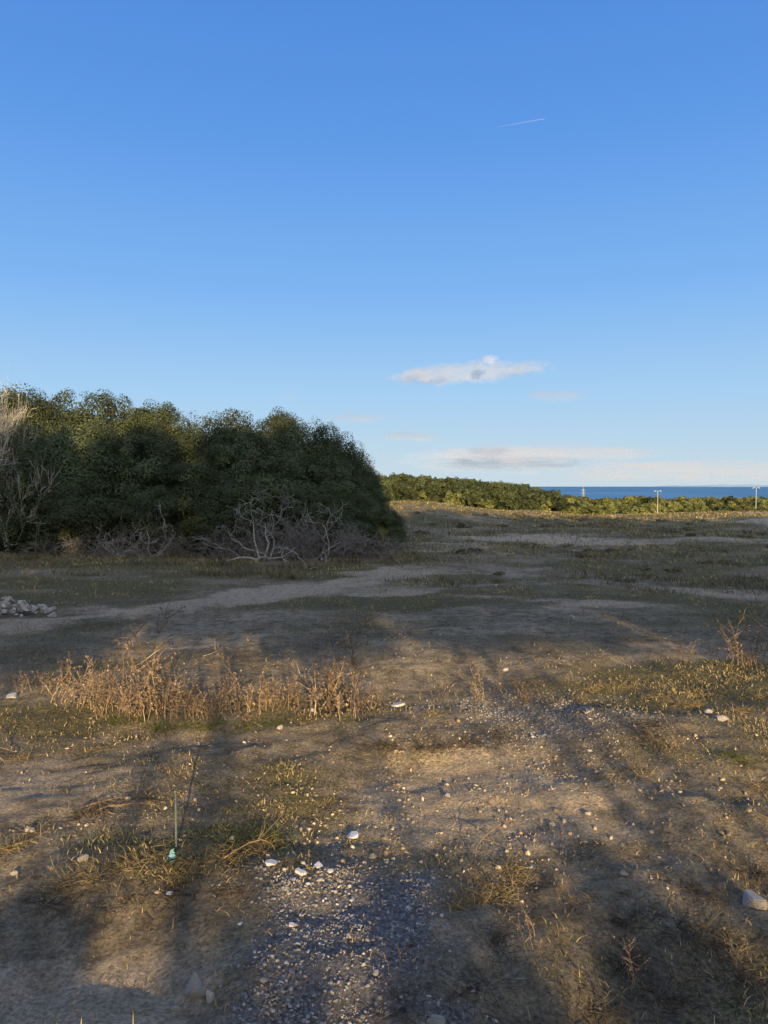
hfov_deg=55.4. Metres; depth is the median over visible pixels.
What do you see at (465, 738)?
brush tuft
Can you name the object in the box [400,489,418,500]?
shrub
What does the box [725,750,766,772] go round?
grass tuft
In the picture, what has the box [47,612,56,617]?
rubble stone
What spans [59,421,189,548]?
broadleaf tree
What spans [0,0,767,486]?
sky
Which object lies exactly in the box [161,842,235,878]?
grass tuft
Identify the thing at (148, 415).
broadleaf tree
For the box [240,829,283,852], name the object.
grass tuft
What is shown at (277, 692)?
dry weed
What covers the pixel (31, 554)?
dead bush
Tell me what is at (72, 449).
broadleaf tree
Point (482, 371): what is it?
cloud
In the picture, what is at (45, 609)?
rubble stone
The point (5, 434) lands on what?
bare tree
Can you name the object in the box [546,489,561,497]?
shrub
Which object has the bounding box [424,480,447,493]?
shrub
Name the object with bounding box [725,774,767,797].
grass tuft
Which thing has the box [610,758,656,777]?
grass tuft
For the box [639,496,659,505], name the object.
shrub
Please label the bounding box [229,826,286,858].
grass tuft
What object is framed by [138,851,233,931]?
grass tuft
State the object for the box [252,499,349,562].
fallen branch
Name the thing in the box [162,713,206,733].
grass tuft
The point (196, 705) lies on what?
dry weed
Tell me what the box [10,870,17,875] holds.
stone
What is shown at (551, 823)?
stone
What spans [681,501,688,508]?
shrub
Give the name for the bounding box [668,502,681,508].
shrub
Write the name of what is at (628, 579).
scrub bush
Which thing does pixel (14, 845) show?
grass tuft
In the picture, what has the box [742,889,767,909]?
stone
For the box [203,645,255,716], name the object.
dry weed
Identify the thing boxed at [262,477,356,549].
broadleaf tree
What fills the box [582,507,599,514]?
shrub
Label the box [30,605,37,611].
rubble stone
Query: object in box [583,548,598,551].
scrub bush
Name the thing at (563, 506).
shrub
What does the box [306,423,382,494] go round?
broadleaf tree
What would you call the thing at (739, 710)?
grass tuft
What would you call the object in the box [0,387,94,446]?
broadleaf tree
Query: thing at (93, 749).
grass tuft
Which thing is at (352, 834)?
stone
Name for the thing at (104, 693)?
dry weed
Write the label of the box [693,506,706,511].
shrub
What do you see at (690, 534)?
scrub bush
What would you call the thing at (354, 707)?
dry weed
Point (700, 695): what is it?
grass tuft
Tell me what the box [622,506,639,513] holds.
shrub
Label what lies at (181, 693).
dry weed
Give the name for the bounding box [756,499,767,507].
shrub
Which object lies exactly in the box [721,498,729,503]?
shrub
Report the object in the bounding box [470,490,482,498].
shrub
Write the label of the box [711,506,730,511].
shrub
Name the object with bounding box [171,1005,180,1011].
stone
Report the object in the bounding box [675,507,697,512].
shrub
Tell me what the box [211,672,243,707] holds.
dry weed
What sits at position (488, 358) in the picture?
cloud
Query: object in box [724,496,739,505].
shrub
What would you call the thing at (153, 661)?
dry weed
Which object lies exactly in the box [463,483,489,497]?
shrub
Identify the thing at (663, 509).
shrub
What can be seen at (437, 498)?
shrub
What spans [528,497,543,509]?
shrub
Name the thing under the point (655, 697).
grass tuft
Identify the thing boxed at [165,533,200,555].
dead bush
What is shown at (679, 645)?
dry weed
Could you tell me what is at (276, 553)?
dead bush
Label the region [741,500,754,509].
shrub
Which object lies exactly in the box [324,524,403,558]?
dead bush
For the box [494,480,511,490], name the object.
shrub
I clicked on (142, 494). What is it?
broadleaf tree
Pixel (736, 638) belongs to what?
dry weed
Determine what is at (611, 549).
scrub bush
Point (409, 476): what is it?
shrub
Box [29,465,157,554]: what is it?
broadleaf tree
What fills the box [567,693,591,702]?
grass tuft
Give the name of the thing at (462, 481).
shrub
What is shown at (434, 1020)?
stone
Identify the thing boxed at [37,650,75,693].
dry weed
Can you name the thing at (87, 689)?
dry weed
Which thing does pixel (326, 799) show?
grass tuft
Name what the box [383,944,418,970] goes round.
dry weed
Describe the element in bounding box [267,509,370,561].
dead bush
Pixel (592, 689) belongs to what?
grass tuft
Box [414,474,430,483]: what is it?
shrub
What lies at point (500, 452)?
cloud
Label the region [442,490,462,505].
shrub
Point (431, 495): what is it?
shrub
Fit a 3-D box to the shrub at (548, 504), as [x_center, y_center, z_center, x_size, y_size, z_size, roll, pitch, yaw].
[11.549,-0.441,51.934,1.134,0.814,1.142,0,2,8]
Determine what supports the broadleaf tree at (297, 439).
on the ground at (92, 964)
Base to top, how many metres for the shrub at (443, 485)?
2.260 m
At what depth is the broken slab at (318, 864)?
3.08 m
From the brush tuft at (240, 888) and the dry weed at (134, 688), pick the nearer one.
the brush tuft at (240, 888)
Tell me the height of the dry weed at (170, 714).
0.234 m
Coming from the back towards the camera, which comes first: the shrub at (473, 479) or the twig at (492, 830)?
the shrub at (473, 479)
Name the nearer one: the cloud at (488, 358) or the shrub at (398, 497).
the shrub at (398, 497)
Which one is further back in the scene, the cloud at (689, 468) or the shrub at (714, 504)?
the cloud at (689, 468)
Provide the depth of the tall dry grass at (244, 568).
14.72 m
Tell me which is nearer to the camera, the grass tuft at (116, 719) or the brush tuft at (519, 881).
the brush tuft at (519, 881)
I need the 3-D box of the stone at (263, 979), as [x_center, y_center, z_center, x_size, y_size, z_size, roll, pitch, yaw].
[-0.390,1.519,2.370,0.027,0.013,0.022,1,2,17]
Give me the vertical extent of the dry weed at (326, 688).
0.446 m
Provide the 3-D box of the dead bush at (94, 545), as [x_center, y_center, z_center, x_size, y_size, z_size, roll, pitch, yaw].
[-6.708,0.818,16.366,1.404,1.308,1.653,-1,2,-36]
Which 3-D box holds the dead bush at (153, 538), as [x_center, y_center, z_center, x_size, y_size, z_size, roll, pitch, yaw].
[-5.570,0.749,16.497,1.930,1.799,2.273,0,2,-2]
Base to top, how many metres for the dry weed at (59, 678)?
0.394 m
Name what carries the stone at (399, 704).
on the ground at (92, 964)
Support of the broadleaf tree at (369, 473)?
on the ground at (92, 964)
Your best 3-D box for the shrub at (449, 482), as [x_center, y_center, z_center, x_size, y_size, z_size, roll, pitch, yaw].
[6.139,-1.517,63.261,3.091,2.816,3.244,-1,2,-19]
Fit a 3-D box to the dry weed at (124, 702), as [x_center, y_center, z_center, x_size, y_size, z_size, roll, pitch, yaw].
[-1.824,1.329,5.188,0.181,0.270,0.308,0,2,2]
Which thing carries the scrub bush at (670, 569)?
on the ground at (92, 964)
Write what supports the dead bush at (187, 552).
on the ground at (92, 964)
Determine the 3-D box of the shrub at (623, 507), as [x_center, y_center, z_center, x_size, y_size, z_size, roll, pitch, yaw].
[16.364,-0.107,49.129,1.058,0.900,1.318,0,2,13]
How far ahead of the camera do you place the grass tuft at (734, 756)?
4.24 m
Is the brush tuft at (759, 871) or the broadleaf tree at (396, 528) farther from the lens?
the broadleaf tree at (396, 528)
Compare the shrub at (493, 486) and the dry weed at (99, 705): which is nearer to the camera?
the dry weed at (99, 705)
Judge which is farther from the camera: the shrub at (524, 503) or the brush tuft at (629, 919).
the shrub at (524, 503)
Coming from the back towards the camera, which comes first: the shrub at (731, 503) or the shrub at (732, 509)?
the shrub at (731, 503)
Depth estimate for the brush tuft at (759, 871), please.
3.12 m
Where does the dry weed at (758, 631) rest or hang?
on the ground at (92, 964)
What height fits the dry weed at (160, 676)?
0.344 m
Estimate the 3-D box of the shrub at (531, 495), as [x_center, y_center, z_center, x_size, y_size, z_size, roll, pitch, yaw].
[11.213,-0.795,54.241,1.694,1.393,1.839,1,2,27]
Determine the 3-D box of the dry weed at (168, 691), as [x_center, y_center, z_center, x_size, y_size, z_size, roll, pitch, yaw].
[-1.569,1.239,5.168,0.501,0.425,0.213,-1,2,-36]
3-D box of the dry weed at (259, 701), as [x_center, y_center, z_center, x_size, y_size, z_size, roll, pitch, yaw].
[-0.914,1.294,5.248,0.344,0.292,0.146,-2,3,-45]
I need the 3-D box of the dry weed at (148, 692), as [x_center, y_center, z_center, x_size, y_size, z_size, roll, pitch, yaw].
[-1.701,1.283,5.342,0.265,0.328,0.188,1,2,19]
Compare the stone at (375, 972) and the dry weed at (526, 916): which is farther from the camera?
the dry weed at (526, 916)
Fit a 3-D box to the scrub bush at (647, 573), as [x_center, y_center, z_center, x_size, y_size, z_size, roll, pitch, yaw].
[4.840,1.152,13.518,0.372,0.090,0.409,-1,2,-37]
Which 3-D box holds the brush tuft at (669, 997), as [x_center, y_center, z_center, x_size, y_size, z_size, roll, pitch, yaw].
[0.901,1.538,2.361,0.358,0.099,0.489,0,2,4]
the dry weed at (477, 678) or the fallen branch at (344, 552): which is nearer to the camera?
the dry weed at (477, 678)
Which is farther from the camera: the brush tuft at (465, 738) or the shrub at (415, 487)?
the shrub at (415, 487)
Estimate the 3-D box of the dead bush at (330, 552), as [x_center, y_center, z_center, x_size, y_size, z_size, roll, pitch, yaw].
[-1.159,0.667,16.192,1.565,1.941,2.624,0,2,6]
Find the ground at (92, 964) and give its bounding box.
[0,502,767,1023]
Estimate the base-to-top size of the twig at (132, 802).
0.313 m
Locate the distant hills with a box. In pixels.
[651,484,767,486]
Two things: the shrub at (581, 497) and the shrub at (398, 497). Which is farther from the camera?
the shrub at (581, 497)
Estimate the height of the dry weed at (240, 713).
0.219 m
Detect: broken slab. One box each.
[6,692,16,697]
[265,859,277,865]
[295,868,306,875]
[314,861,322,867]
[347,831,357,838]
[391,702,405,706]
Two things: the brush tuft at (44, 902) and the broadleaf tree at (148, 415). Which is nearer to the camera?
the brush tuft at (44, 902)
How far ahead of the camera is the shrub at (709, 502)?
57.60 m
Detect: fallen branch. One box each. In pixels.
[97,528,142,558]
[103,500,182,558]
[189,496,314,568]
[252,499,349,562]
[296,537,401,560]
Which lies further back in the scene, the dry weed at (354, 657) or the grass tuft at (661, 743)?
the dry weed at (354, 657)
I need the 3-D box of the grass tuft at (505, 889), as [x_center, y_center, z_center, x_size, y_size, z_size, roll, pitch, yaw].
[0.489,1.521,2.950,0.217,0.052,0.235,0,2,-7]
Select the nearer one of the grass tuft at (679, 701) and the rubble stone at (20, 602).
the grass tuft at (679, 701)
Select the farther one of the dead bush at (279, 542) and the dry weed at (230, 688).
the dead bush at (279, 542)
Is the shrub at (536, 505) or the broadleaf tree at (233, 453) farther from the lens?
the shrub at (536, 505)
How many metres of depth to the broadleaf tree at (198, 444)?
18.46 m
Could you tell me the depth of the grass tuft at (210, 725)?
5.02 m
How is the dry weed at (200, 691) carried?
on the ground at (92, 964)
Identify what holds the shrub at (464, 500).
on the ground at (92, 964)
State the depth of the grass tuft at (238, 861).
3.15 m
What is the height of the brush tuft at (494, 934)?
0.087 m
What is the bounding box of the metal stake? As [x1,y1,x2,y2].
[174,790,176,850]
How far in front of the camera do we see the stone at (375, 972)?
2.37 m
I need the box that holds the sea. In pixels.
[527,487,767,499]
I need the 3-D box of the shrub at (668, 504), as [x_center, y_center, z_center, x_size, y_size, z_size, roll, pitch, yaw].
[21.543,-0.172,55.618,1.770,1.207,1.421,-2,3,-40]
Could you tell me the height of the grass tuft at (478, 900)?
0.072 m
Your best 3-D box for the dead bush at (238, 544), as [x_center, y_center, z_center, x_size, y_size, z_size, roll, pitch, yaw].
[-2.135,0.537,16.439,3.411,2.524,2.035,-1,2,-17]
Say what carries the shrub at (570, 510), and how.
on the ground at (92, 964)
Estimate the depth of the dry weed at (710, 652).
6.90 m
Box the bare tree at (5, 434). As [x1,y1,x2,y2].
[0,368,61,550]
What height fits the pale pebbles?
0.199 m
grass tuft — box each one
[0,745,44,765]
[0,814,60,842]
[0,817,45,857]
[34,860,87,898]
[43,848,125,891]
[66,741,116,756]
[100,841,150,889]
[104,711,131,726]
[112,839,175,876]
[119,710,154,726]
[136,715,180,735]
[154,858,208,893]
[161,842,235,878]
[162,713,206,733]
[183,717,243,735]
[188,840,273,872]
[198,828,264,854]
[224,819,296,849]
[229,720,271,734]
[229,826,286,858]
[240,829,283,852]
[246,822,297,852]
[260,716,294,726]
[313,791,344,811]
[329,715,358,721]
[373,740,396,748]
[411,706,450,720]
[440,886,478,911]
[448,876,505,914]
[456,874,503,892]
[464,870,517,916]
[476,877,525,905]
[485,851,538,883]
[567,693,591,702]
[567,758,619,771]
[573,682,614,694]
[578,769,636,785]
[592,680,624,691]
[599,759,653,782]
[606,678,639,692]
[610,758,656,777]
[633,723,680,750]
[641,692,669,701]
[661,694,698,710]
[681,696,707,709]
[683,685,712,698]
[693,685,741,696]
[703,746,754,766]
[721,703,759,715]
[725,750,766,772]
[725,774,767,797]
[738,690,767,700]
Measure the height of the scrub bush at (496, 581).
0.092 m
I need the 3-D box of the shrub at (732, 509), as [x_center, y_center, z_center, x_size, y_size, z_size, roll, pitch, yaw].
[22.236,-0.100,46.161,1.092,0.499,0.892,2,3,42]
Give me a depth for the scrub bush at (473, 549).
17.24 m
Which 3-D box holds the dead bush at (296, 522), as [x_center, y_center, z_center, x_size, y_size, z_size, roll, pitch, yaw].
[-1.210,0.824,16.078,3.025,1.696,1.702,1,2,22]
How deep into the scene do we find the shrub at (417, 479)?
61.56 m
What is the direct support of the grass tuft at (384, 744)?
on the ground at (92, 964)
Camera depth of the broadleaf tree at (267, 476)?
16.86 m
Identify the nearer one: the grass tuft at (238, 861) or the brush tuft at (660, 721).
the grass tuft at (238, 861)
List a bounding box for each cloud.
[405,363,516,382]
[440,453,561,468]
[457,447,638,459]
[484,356,494,361]
[586,460,767,480]
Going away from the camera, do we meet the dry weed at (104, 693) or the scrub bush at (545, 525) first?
the dry weed at (104, 693)
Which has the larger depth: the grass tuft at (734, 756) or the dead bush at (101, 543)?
the dead bush at (101, 543)
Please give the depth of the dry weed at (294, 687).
5.36 m
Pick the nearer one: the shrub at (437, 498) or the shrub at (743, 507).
the shrub at (743, 507)
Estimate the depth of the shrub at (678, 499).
60.67 m
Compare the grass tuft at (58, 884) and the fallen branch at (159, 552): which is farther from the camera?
the fallen branch at (159, 552)
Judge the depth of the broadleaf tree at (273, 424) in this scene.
18.97 m
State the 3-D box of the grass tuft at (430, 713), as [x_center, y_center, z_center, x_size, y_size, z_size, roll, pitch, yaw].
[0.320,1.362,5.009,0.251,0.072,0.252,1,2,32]
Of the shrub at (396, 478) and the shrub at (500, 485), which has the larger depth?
the shrub at (500, 485)
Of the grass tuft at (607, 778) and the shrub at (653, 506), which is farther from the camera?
the shrub at (653, 506)
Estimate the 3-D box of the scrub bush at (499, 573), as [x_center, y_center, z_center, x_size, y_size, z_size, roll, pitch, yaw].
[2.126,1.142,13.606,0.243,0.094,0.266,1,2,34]
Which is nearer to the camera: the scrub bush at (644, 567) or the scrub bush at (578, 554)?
the scrub bush at (644, 567)
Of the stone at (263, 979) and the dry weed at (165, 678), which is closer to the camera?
the stone at (263, 979)
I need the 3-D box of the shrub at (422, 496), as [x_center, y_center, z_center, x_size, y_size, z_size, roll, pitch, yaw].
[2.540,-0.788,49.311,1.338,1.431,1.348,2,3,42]
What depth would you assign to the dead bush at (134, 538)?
16.22 m
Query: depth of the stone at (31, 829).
3.39 m
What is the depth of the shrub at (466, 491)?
50.92 m
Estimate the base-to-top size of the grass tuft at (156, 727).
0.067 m
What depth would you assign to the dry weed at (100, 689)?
5.51 m
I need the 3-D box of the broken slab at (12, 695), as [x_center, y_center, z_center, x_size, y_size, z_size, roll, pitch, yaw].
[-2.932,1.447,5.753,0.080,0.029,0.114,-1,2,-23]
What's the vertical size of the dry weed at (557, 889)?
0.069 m
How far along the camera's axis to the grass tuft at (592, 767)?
4.24 m
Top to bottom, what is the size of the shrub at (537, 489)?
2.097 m
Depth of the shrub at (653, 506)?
51.37 m
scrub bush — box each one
[451,548,469,553]
[456,523,465,527]
[467,547,483,551]
[492,571,505,575]
[493,579,506,583]
[521,542,538,547]
[539,523,554,527]
[559,543,573,546]
[574,551,591,557]
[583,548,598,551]
[599,521,611,524]
[605,548,618,552]
[613,577,636,582]
[633,572,655,577]
[642,565,651,570]
[664,565,681,572]
[685,532,696,535]
[696,558,713,563]
[717,559,736,562]
[722,562,743,566]
[740,534,755,538]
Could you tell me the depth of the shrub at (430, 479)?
60.78 m
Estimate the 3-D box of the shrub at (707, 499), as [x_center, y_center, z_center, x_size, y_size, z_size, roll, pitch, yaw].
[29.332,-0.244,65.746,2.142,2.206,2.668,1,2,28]
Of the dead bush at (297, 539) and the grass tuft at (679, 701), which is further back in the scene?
the dead bush at (297, 539)
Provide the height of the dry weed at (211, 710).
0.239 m
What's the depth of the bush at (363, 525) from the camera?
16.58 m
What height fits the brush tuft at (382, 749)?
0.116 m
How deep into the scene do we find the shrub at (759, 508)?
46.63 m
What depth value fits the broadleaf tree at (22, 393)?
19.40 m
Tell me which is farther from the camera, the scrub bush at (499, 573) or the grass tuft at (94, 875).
the scrub bush at (499, 573)
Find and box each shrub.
[380,480,395,500]
[381,472,406,481]
[387,478,403,489]
[390,482,407,497]
[395,491,406,501]
[400,473,412,480]
[400,481,426,492]
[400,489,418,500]
[401,479,411,484]
[403,484,420,497]
[411,475,431,482]
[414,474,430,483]
[417,490,432,501]
[422,483,438,492]
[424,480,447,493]
[424,489,434,501]
[426,477,445,483]
[427,488,443,502]
[436,481,461,494]
[440,478,457,485]
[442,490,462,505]
[446,476,468,485]
[446,485,463,494]
[454,486,471,506]
[461,487,476,498]
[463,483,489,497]
[464,477,475,485]
[464,496,477,507]
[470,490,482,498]
[474,498,494,508]
[475,481,489,485]
[480,490,500,508]
[483,481,498,490]
[492,490,505,509]
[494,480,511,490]
[497,489,515,499]
[497,499,520,509]
[514,487,526,496]
[514,493,532,509]
[517,484,530,491]
[522,489,537,499]
[527,492,545,502]
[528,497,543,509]
[531,487,540,494]
[540,492,549,501]
[540,500,554,510]
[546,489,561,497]
[546,494,561,502]
[548,501,560,510]
[556,502,571,510]
[560,506,577,513]
[566,498,579,503]
[572,507,582,513]
[576,496,588,499]
[580,503,587,508]
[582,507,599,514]
[588,503,603,513]
[594,500,605,506]
[602,506,613,513]
[606,501,618,513]
[608,498,620,505]
[619,504,630,513]
[620,496,635,503]
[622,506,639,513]
[627,498,645,505]
[638,507,649,513]
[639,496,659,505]
[640,502,659,511]
[649,503,667,512]
[665,502,672,507]
[667,507,678,512]
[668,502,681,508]
[671,498,686,503]
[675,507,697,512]
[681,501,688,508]
[688,499,705,509]
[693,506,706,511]
[702,497,714,503]
[705,500,713,505]
[708,502,726,511]
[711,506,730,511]
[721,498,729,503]
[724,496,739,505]
[726,501,735,506]
[728,507,738,511]
[737,505,752,511]
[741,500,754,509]
[744,498,761,506]
[755,506,767,511]
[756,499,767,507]
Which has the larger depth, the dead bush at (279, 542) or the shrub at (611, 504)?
the shrub at (611, 504)
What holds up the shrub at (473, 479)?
on the ground at (92, 964)
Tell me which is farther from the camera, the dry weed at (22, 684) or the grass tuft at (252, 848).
the dry weed at (22, 684)
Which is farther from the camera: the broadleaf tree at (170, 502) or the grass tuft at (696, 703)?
the broadleaf tree at (170, 502)
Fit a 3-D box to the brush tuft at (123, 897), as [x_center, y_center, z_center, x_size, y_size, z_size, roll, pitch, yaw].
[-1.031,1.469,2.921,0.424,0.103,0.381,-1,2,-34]
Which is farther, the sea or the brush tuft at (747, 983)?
the sea
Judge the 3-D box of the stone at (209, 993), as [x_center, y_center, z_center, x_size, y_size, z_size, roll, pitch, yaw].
[-0.560,1.558,2.361,0.032,0.027,0.056,-1,2,-23]
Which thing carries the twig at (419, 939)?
on the ground at (92, 964)
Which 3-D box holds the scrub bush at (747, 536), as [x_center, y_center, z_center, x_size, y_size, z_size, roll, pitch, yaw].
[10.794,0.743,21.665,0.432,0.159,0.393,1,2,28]
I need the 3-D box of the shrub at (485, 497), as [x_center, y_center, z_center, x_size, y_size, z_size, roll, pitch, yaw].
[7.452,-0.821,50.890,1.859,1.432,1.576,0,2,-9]
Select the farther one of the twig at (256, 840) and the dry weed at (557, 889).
the twig at (256, 840)
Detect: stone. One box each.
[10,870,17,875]
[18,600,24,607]
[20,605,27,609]
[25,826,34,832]
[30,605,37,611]
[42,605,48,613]
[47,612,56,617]
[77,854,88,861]
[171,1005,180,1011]
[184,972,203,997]
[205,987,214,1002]
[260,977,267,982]
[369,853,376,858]
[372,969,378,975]
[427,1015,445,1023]
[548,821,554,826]
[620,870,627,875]
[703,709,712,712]
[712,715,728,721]
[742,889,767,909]
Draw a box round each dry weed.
[10,667,35,693]
[30,651,93,702]
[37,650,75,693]
[60,665,101,699]
[61,678,96,710]
[70,655,99,708]
[89,669,115,702]
[90,685,121,719]
[95,645,148,702]
[95,665,148,716]
[96,665,124,711]
[114,595,185,716]
[116,680,141,718]
[121,687,159,722]
[130,657,197,721]
[132,667,161,711]
[133,657,179,700]
[138,660,177,722]
[146,668,181,705]
[153,688,180,723]
[159,663,204,718]
[181,686,213,721]
[186,690,204,716]
[191,677,233,715]
[199,689,216,723]
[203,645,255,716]
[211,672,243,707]
[217,672,246,705]
[232,696,265,725]
[240,671,279,713]
[244,665,275,712]
[258,678,293,706]
[262,676,294,711]
[264,657,302,708]
[276,618,351,716]
[291,693,314,718]
[303,656,367,710]
[310,662,357,716]
[315,652,350,703]
[321,601,387,707]
[330,663,380,719]
[358,675,388,708]
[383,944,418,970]
[466,660,484,697]
[471,684,483,700]
[489,663,503,692]
[510,897,542,957]
[511,681,534,703]
[519,677,540,700]
[554,878,567,895]
[613,937,649,994]
[664,727,688,747]
[671,639,684,652]
[689,639,703,653]
[705,639,719,655]
[716,619,767,664]
[718,607,756,663]
[723,927,747,971]
[727,624,766,667]
[727,637,761,664]
[737,589,767,663]
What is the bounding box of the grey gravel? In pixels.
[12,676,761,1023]
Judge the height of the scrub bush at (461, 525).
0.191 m
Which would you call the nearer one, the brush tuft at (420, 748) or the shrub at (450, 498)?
the brush tuft at (420, 748)
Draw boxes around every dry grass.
[0,500,767,595]
[0,500,767,1023]
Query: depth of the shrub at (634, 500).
61.80 m
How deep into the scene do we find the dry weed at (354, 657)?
5.39 m
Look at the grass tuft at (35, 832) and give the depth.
3.39 m
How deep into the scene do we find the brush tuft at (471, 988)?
2.33 m
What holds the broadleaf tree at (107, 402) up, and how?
on the ground at (92, 964)
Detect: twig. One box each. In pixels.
[65,790,138,817]
[96,778,165,810]
[224,782,281,857]
[403,914,452,952]
[471,788,526,862]
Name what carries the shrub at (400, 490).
on the ground at (92, 964)
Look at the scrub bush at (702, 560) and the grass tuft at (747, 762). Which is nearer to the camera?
the grass tuft at (747, 762)
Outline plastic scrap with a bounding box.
[166,849,176,861]
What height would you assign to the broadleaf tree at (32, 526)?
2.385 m
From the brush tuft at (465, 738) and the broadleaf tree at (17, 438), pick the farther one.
the broadleaf tree at (17, 438)
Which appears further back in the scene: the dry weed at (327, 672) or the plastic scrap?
the dry weed at (327, 672)
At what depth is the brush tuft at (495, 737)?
4.59 m
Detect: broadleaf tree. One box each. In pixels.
[0,382,56,440]
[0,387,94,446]
[0,416,34,472]
[0,426,67,552]
[0,456,103,553]
[4,416,132,551]
[20,388,146,460]
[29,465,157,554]
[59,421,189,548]
[98,484,197,553]
[107,399,185,456]
[110,428,196,491]
[113,461,231,552]
[142,413,213,460]
[170,409,251,477]
[172,476,288,554]
[174,429,278,549]
[188,406,310,471]
[213,436,331,547]
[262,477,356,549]
[275,449,373,510]
[276,416,351,482]
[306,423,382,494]
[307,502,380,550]
[318,475,384,548]
[344,453,384,507]
[355,487,404,549]
[368,509,410,549]
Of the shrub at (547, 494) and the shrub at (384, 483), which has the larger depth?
the shrub at (547, 494)
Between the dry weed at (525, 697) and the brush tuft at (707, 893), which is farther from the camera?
the dry weed at (525, 697)
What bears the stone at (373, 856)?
on the ground at (92, 964)
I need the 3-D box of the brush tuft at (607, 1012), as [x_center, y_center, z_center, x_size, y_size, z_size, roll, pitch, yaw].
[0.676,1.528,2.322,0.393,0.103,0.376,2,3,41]
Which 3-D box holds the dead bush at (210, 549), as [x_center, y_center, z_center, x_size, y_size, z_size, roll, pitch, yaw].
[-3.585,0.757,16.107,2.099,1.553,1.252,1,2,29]
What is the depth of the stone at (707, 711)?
5.11 m
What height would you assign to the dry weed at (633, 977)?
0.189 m
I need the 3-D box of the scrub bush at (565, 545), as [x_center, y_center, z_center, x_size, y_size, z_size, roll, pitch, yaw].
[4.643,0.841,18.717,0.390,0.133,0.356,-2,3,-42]
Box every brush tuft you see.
[0,863,107,926]
[44,790,134,826]
[47,796,117,827]
[80,871,181,928]
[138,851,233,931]
[205,861,280,907]
[352,728,411,755]
[352,972,439,1023]
[391,728,466,759]
[419,724,498,760]
[441,956,533,1023]
[451,908,543,980]
[455,721,526,753]
[462,851,540,904]
[538,949,658,1023]
[570,891,679,946]
[581,927,669,995]
[607,882,762,960]
[610,708,708,744]
[613,952,723,1023]
[649,904,767,974]
[654,853,752,924]
[668,944,767,1014]
[714,846,767,893]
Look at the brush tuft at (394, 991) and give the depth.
2.24 m
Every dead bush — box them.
[11,516,86,556]
[20,527,103,556]
[52,504,156,557]
[56,521,119,558]
[63,520,161,557]
[82,507,175,558]
[103,510,190,556]
[155,529,231,557]
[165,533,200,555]
[182,524,251,558]
[192,508,289,557]
[193,514,264,557]
[215,481,352,555]
[221,513,316,561]
[224,525,277,558]
[241,492,319,565]
[253,487,368,559]
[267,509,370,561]
[268,521,333,565]
[274,510,394,560]
[296,501,361,561]
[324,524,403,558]
[336,522,405,560]
[372,531,410,557]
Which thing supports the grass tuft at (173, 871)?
on the ground at (92, 964)
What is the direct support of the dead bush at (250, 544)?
on the ground at (92, 964)
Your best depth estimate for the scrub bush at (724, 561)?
15.03 m
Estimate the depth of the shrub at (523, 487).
61.26 m
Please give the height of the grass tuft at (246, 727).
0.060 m
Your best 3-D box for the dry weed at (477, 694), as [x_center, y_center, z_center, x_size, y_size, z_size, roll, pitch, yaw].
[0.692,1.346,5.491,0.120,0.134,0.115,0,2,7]
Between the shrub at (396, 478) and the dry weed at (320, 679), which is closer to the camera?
the dry weed at (320, 679)
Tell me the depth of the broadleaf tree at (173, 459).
18.10 m
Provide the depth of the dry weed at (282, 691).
5.43 m
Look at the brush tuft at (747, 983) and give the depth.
2.46 m
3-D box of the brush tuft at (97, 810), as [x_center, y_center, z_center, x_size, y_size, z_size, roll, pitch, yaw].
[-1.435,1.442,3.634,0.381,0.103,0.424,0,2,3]
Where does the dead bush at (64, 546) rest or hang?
on the ground at (92, 964)
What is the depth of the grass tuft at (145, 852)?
3.12 m
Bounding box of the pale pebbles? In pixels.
[0,557,767,903]
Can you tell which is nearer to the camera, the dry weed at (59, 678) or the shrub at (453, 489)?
the dry weed at (59, 678)
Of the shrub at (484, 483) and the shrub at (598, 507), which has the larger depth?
the shrub at (484, 483)
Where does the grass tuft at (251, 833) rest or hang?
on the ground at (92, 964)
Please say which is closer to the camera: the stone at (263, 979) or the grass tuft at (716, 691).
the stone at (263, 979)
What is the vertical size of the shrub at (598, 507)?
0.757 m
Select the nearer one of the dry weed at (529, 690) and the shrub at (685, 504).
the dry weed at (529, 690)
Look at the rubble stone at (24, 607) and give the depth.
9.01 m
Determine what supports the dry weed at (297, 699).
on the ground at (92, 964)
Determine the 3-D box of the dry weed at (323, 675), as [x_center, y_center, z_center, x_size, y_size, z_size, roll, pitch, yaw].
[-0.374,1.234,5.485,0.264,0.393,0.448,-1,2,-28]
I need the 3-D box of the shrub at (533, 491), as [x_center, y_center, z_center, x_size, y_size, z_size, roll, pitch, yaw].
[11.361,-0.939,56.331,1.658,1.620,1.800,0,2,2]
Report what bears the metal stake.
on the ground at (92, 964)
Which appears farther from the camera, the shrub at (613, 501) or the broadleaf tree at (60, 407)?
the shrub at (613, 501)
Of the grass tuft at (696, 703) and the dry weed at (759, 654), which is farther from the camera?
the dry weed at (759, 654)
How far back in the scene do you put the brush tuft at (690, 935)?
2.68 m
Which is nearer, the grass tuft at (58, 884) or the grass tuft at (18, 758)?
the grass tuft at (58, 884)
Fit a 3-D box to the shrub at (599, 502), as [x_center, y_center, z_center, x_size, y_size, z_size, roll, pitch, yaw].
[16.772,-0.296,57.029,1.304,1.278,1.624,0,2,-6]
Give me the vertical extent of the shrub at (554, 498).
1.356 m
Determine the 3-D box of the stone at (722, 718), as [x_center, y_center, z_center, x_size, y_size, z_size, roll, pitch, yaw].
[2.284,1.397,4.952,0.093,0.057,0.116,0,2,5]
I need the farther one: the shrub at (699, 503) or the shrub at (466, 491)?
the shrub at (699, 503)

